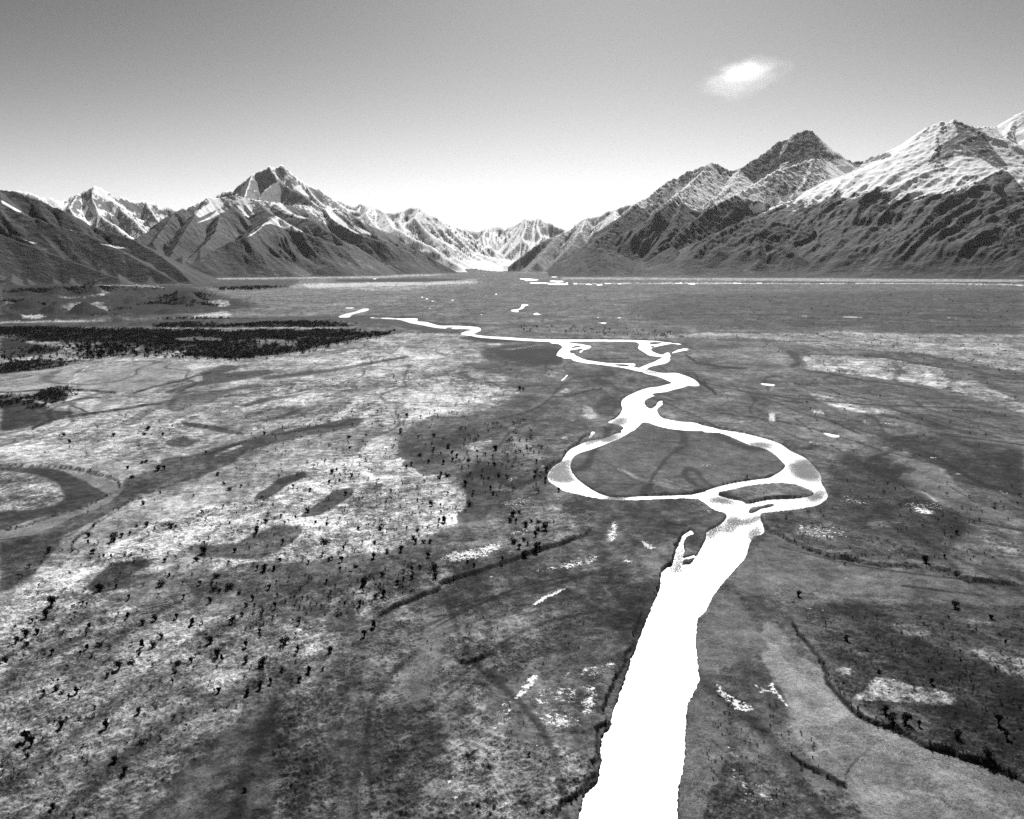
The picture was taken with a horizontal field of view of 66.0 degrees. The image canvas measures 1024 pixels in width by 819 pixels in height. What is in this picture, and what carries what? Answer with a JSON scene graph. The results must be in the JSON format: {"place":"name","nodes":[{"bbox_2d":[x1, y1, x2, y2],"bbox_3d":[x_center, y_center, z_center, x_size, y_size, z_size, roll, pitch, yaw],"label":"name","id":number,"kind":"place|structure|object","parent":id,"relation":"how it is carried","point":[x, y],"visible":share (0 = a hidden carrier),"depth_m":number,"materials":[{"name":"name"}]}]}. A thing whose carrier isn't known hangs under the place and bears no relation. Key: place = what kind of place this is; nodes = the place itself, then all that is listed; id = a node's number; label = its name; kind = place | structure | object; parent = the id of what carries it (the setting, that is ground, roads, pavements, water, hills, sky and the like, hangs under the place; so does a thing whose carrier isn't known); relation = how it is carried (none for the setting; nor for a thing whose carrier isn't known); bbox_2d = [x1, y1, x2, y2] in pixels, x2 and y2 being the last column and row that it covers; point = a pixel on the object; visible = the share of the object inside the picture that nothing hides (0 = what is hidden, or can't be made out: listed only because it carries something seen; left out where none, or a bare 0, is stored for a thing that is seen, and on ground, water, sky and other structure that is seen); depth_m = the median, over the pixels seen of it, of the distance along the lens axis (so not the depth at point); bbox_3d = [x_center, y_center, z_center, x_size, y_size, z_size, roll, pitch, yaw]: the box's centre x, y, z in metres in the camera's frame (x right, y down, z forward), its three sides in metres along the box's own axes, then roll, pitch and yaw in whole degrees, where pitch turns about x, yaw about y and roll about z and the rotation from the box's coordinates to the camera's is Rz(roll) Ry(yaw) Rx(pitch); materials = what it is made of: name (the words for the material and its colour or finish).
{"place":"outdoors","nodes":[
{"label":"outdoors","id":0,"kind":"place"},
{"bbox_2d":[15,186,186,238],"bbox_3d":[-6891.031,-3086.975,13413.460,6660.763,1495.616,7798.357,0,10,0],"label":"mountain","id":1,"kind":"structure","parent":0,"point":[99,208],"depth_m":13429.12,"materials":[{"name":"white snow"}]},
{"bbox_2d":[0,190,225,285],"bbox_3d":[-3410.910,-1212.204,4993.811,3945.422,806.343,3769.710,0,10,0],"label":"mountain","id":2,"kind":"structure","parent":0,"point":[42,243],"depth_m":4593.10,"materials":[{"name":"grey stone"}]},
{"bbox_2d":[195,165,364,216],"bbox_3d":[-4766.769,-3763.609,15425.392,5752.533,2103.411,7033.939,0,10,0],"label":"mountain","id":3,"kind":"structure","parent":0,"point":[281,184],"depth_m":15356.61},
{"bbox_2d":[134,195,457,277],"bbox_3d":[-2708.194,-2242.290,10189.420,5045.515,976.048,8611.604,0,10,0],"label":"mountain","id":4,"kind":"structure","parent":0,"point":[230,236],"depth_m":8501.01,"materials":[{"name":"grey stone"}]},
{"bbox_2d":[336,201,502,271],"bbox_3d":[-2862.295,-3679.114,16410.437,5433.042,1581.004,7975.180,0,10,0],"label":"mountain","id":5,"kind":"structure","parent":0,"point":[453,247],"depth_m":15760.30,"materials":[{"name":"white snow"}]},
{"bbox_2d":[0,268,1023,818],"bbox_3d":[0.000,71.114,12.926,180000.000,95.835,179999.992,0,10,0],"label":"ground","id":6,"kind":"structure","parent":0,"point":[350,732],"depth_m":282.72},
{"bbox_2d":[1,656,8,661],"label":"thorn shrub","id":7,"kind":"object","parent":6,"relation":"on","point":[4,659],"visible":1,"depth_m":201.84,"materials":[{"name":"black plant"}]},
{"bbox_2d":[19,730,29,740],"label":"thorn shrub","id":8,"kind":"object","parent":6,"relation":"on","point":[25,734],"visible":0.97,"depth_m":168.37,"materials":[{"name":"black plant"}]},
{"bbox_2d":[20,627,30,635],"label":"thorn shrub","id":9,"kind":"object","parent":6,"relation":"on","point":[26,631],"visible":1,"depth_m":215.54,"materials":[{"name":"black plant"}]},
{"bbox_2d":[27,735,34,744],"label":"thorn shrub","id":10,"kind":"object","parent":6,"relation":"on","point":[30,739],"visible":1,"depth_m":166.86,"materials":[{"name":"black plant"}]},
{"bbox_2d":[42,609,49,617],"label":"thorn shrub","id":11,"kind":"object","parent":6,"relation":"on","point":[45,612],"visible":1,"depth_m":227.27,"materials":[{"name":"black plant"}]},
{"bbox_2d":[46,595,57,604],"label":"thorn shrub","id":12,"kind":"object","parent":6,"relation":"on","point":[51,600],"visible":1,"depth_m":234.92,"materials":[{"name":"black plant"}]},
{"bbox_2d":[58,720,63,727],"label":"thorn shrub","id":13,"kind":"object","parent":6,"relation":"on","point":[60,723],"visible":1,"depth_m":173.16,"materials":[{"name":"black plant"}]},
{"bbox_2d":[94,583,104,590],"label":"thorn shrub","id":14,"kind":"object","parent":6,"relation":"on","point":[99,586],"visible":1,"depth_m":246.40,"materials":[{"name":"black plant"}]},
{"bbox_2d":[95,640,104,646],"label":"thorn shrub","id":15,"kind":"object","parent":6,"relation":"on","point":[97,643],"visible":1,"depth_m":210.91,"materials":[{"name":"black plant"}]},
{"bbox_2d":[102,718,108,728],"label":"thorn shrub","id":16,"kind":"object","parent":6,"relation":"on","point":[105,723],"visible":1,"depth_m":172.91,"materials":[{"name":"black plant"}]},
{"bbox_2d":[108,532,118,541],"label":"thorn shrub","id":17,"kind":"object","parent":6,"relation":"on","point":[114,537],"visible":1,"depth_m":290.66,"materials":[{"name":"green plant"}]},
{"bbox_2d":[110,755,118,761],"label":"thorn shrub","id":18,"kind":"object","parent":6,"relation":"on","point":[114,758],"visible":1,"depth_m":161.09,"materials":[{"name":"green plant"}]},
{"bbox_2d":[113,659,122,667],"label":"thorn shrub","id":19,"kind":"object","parent":6,"relation":"on","point":[116,663],"visible":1,"depth_m":198.13,"materials":[{"name":"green plant"}]},
{"bbox_2d":[121,765,127,773],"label":"thorn shrub","id":20,"kind":"object","parent":6,"relation":"on","point":[124,767],"visible":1,"depth_m":157.61,"materials":[{"name":"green plant"}]},
{"bbox_2d":[126,656,135,665],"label":"thorn shrub","id":21,"kind":"object","parent":6,"relation":"on","point":[130,662],"visible":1,"depth_m":200.54,"materials":[{"name":"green plant"}]},
{"bbox_2d":[139,639,143,646],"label":"thorn shrub","id":22,"kind":"object","parent":6,"relation":"on","point":[141,642],"visible":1,"depth_m":209.48,"materials":[{"name":"black plant"}]},
{"bbox_2d":[156,578,165,586],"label":"thorn shrub","id":23,"kind":"object","parent":6,"relation":"on","point":[160,583],"visible":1,"depth_m":250.35,"materials":[{"name":"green plant"}]},
{"bbox_2d":[0,282,394,408],"bbox_3d":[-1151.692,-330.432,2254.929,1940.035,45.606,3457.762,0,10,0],"label":"thicket","id":24,"kind":"object","parent":6,"relation":"on","point":[216,346],"visible":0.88,"depth_m":1129.78,"materials":[{"name":"black plant"}]},
{"bbox_2d":[199,545,206,552],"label":"thorn shrub","id":25,"kind":"object","parent":6,"relation":"on","point":[203,549],"visible":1,"depth_m":278.14,"materials":[{"name":"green plant"}]},
{"bbox_2d":[205,636,214,642],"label":"thorn shrub","id":26,"kind":"object","parent":6,"relation":"on","point":[209,638],"visible":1,"depth_m":211.81,"materials":[{"name":"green plant"}]},
{"bbox_2d":[208,584,219,590],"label":"thorn shrub","id":27,"kind":"object","parent":6,"relation":"on","point":[214,587],"visible":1,"depth_m":246.43,"materials":[{"name":"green plant"}]},
{"bbox_2d":[213,647,220,656],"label":"thorn shrub","id":28,"kind":"object","parent":6,"relation":"on","point":[217,651],"visible":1,"depth_m":204.63,"materials":[{"name":"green plant"}]},
{"bbox_2d":[224,582,233,589],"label":"thorn shrub","id":29,"kind":"object","parent":6,"relation":"on","point":[230,585],"visible":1,"depth_m":247.76,"materials":[{"name":"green plant"}]},
{"bbox_2d":[227,615,235,621],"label":"thorn shrub","id":30,"kind":"object","parent":6,"relation":"on","point":[231,619],"visible":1,"depth_m":224.26,"materials":[{"name":"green plant"}]},
{"bbox_2d":[256,680,263,687],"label":"thorn shrub","id":31,"kind":"object","parent":6,"relation":"on","point":[259,685],"visible":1,"depth_m":189.15,"materials":[{"name":"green plant"}]},
{"bbox_2d":[257,657,266,665],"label":"thorn shrub","id":32,"kind":"object","parent":6,"relation":"on","point":[262,661],"visible":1,"depth_m":200.46,"materials":[{"name":"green plant"}]},
{"bbox_2d":[261,563,267,569],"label":"thorn shrub","id":33,"kind":"object","parent":6,"relation":"on","point":[265,565],"visible":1,"depth_m":262.41,"materials":[{"name":"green plant"}]},
{"bbox_2d":[280,636,290,643],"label":"thorn shrub","id":34,"kind":"object","parent":6,"relation":"on","point":[284,640],"visible":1,"depth_m":211.27,"materials":[{"name":"black plant"}]},
{"bbox_2d":[318,537,329,542],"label":"thorn shrub","id":35,"kind":"object","parent":6,"relation":"on","point":[323,539],"visible":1,"depth_m":288.18,"materials":[{"name":"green plant"}]},
{"bbox_2d":[361,578,366,584],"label":"thorn shrub","id":36,"kind":"object","parent":6,"relation":"on","point":[363,580],"visible":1,"depth_m":248.83,"materials":[{"name":"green plant"}]},
{"bbox_2d":[428,561,439,568],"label":"thorn shrub","id":37,"kind":"object","parent":6,"relation":"on","point":[434,565],"visible":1,"depth_m":262.83,"materials":[{"name":"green plant"}]},
{"bbox_2d":[0,294,1023,807],"bbox_3d":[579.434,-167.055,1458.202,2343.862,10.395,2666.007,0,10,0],"label":"shrubbery","id":38,"kind":"object","parent":6,"relation":"on","point":[84,346],"visible":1,"depth_m":307.18,"materials":[{"name":"black plant"}]},
{"bbox_2d":[509,536,519,543],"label":"thorn shrub","id":39,"kind":"object","parent":6,"relation":"on","point":[514,540],"visible":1,"depth_m":285.84,"materials":[{"name":"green plant"}]},
{"bbox_2d":[522,550,528,556],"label":"thorn shrub","id":40,"kind":"object","parent":6,"relation":"on","point":[524,554],"visible":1,"depth_m":274.75,"materials":[{"name":"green plant"}]},
{"bbox_2d":[541,521,549,528],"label":"thorn shrub","id":41,"kind":"object","parent":6,"relation":"on","point":[545,526],"visible":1,"depth_m":301.54,"materials":[{"name":"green plant"}]},
{"bbox_2d":[879,705,889,712],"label":"thorn shrub","id":42,"kind":"object","parent":6,"relation":"on","point":[885,708],"visible":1,"depth_m":177.26,"materials":[{"name":"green plant"}]},
{"bbox_2d":[887,712,897,721],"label":"thorn shrub","id":43,"kind":"object","parent":6,"relation":"on","point":[891,718],"visible":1,"depth_m":173.99,"materials":[{"name":"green plant"}]},
{"bbox_2d":[901,712,912,723],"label":"thorn shrub","id":44,"kind":"object","parent":6,"relation":"on","point":[905,717],"visible":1,"depth_m":173.33,"materials":[{"name":"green plant"}]},
{"bbox_2d":[921,555,928,562],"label":"thorn shrub","id":45,"kind":"object","parent":6,"relation":"on","point":[924,558],"visible":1,"depth_m":267.81,"materials":[{"name":"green plant"}]},
{"bbox_2d":[951,599,959,607],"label":"thorn shrub","id":46,"kind":"object","parent":6,"relation":"on","point":[954,603],"visible":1,"depth_m":234.04,"materials":[{"name":"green plant"}]},
{"bbox_2d":[951,728,962,738],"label":"thorn shrub","id":47,"kind":"object","parent":6,"relation":"on","point":[957,733],"visible":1,"depth_m":168.01,"materials":[{"name":"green plant"}]},
{"bbox_2d":[982,746,994,758],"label":"thorn shrub","id":48,"kind":"object","parent":6,"relation":"on","point":[987,752],"visible":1,"depth_m":160.76,"materials":[{"name":"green plant"}]},
{"bbox_2d":[994,713,1002,723],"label":"thorn shrub","id":49,"kind":"object","parent":6,"relation":"on","point":[999,717],"visible":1,"depth_m":173.68,"materials":[{"name":"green plant"}]},
{"bbox_2d":[1003,730,1010,737],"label":"thorn shrub","id":50,"kind":"object","parent":6,"relation":"on","point":[1006,733],"visible":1,"depth_m":168.36,"materials":[{"name":"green plant"}]},
{"bbox_2d":[0,0,1023,231],"label":"sky","id":51,"kind":"structure","parent":0,"point":[474,115],"materials":[{"name":"grey"}]},
{"bbox_2d":[463,217,567,270],"bbox_3d":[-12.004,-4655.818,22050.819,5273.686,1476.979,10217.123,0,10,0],"label":"mountain","id":52,"kind":"structure","parent":0,"point":[513,243],"depth_m":21531.27,"materials":[{"name":"white snow"}]},
{"bbox_2d":[508,205,631,272],"bbox_3d":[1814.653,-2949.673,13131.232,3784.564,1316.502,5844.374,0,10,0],"label":"mountain","id":53,"kind":"structure","parent":0,"point":[544,256],"depth_m":12864.68,"materials":[{"name":"grey stone"}]},
{"bbox_2d":[339,278,1022,818],"bbox_3d":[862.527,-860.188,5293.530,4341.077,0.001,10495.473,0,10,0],"label":"river","id":54,"kind":"structure","parent":0,"point":[641,756],"depth_m":230.81,"materials":[{"name":"liquid"}]},
{"bbox_2d":[548,111,1023,279],"bbox_3d":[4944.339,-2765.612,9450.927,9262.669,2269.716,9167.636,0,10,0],"label":"mountain","id":55,"kind":"structure","parent":0,"point":[942,200],"depth_m":7843.25,"materials":[{"name":"grey stone"}]}
]}

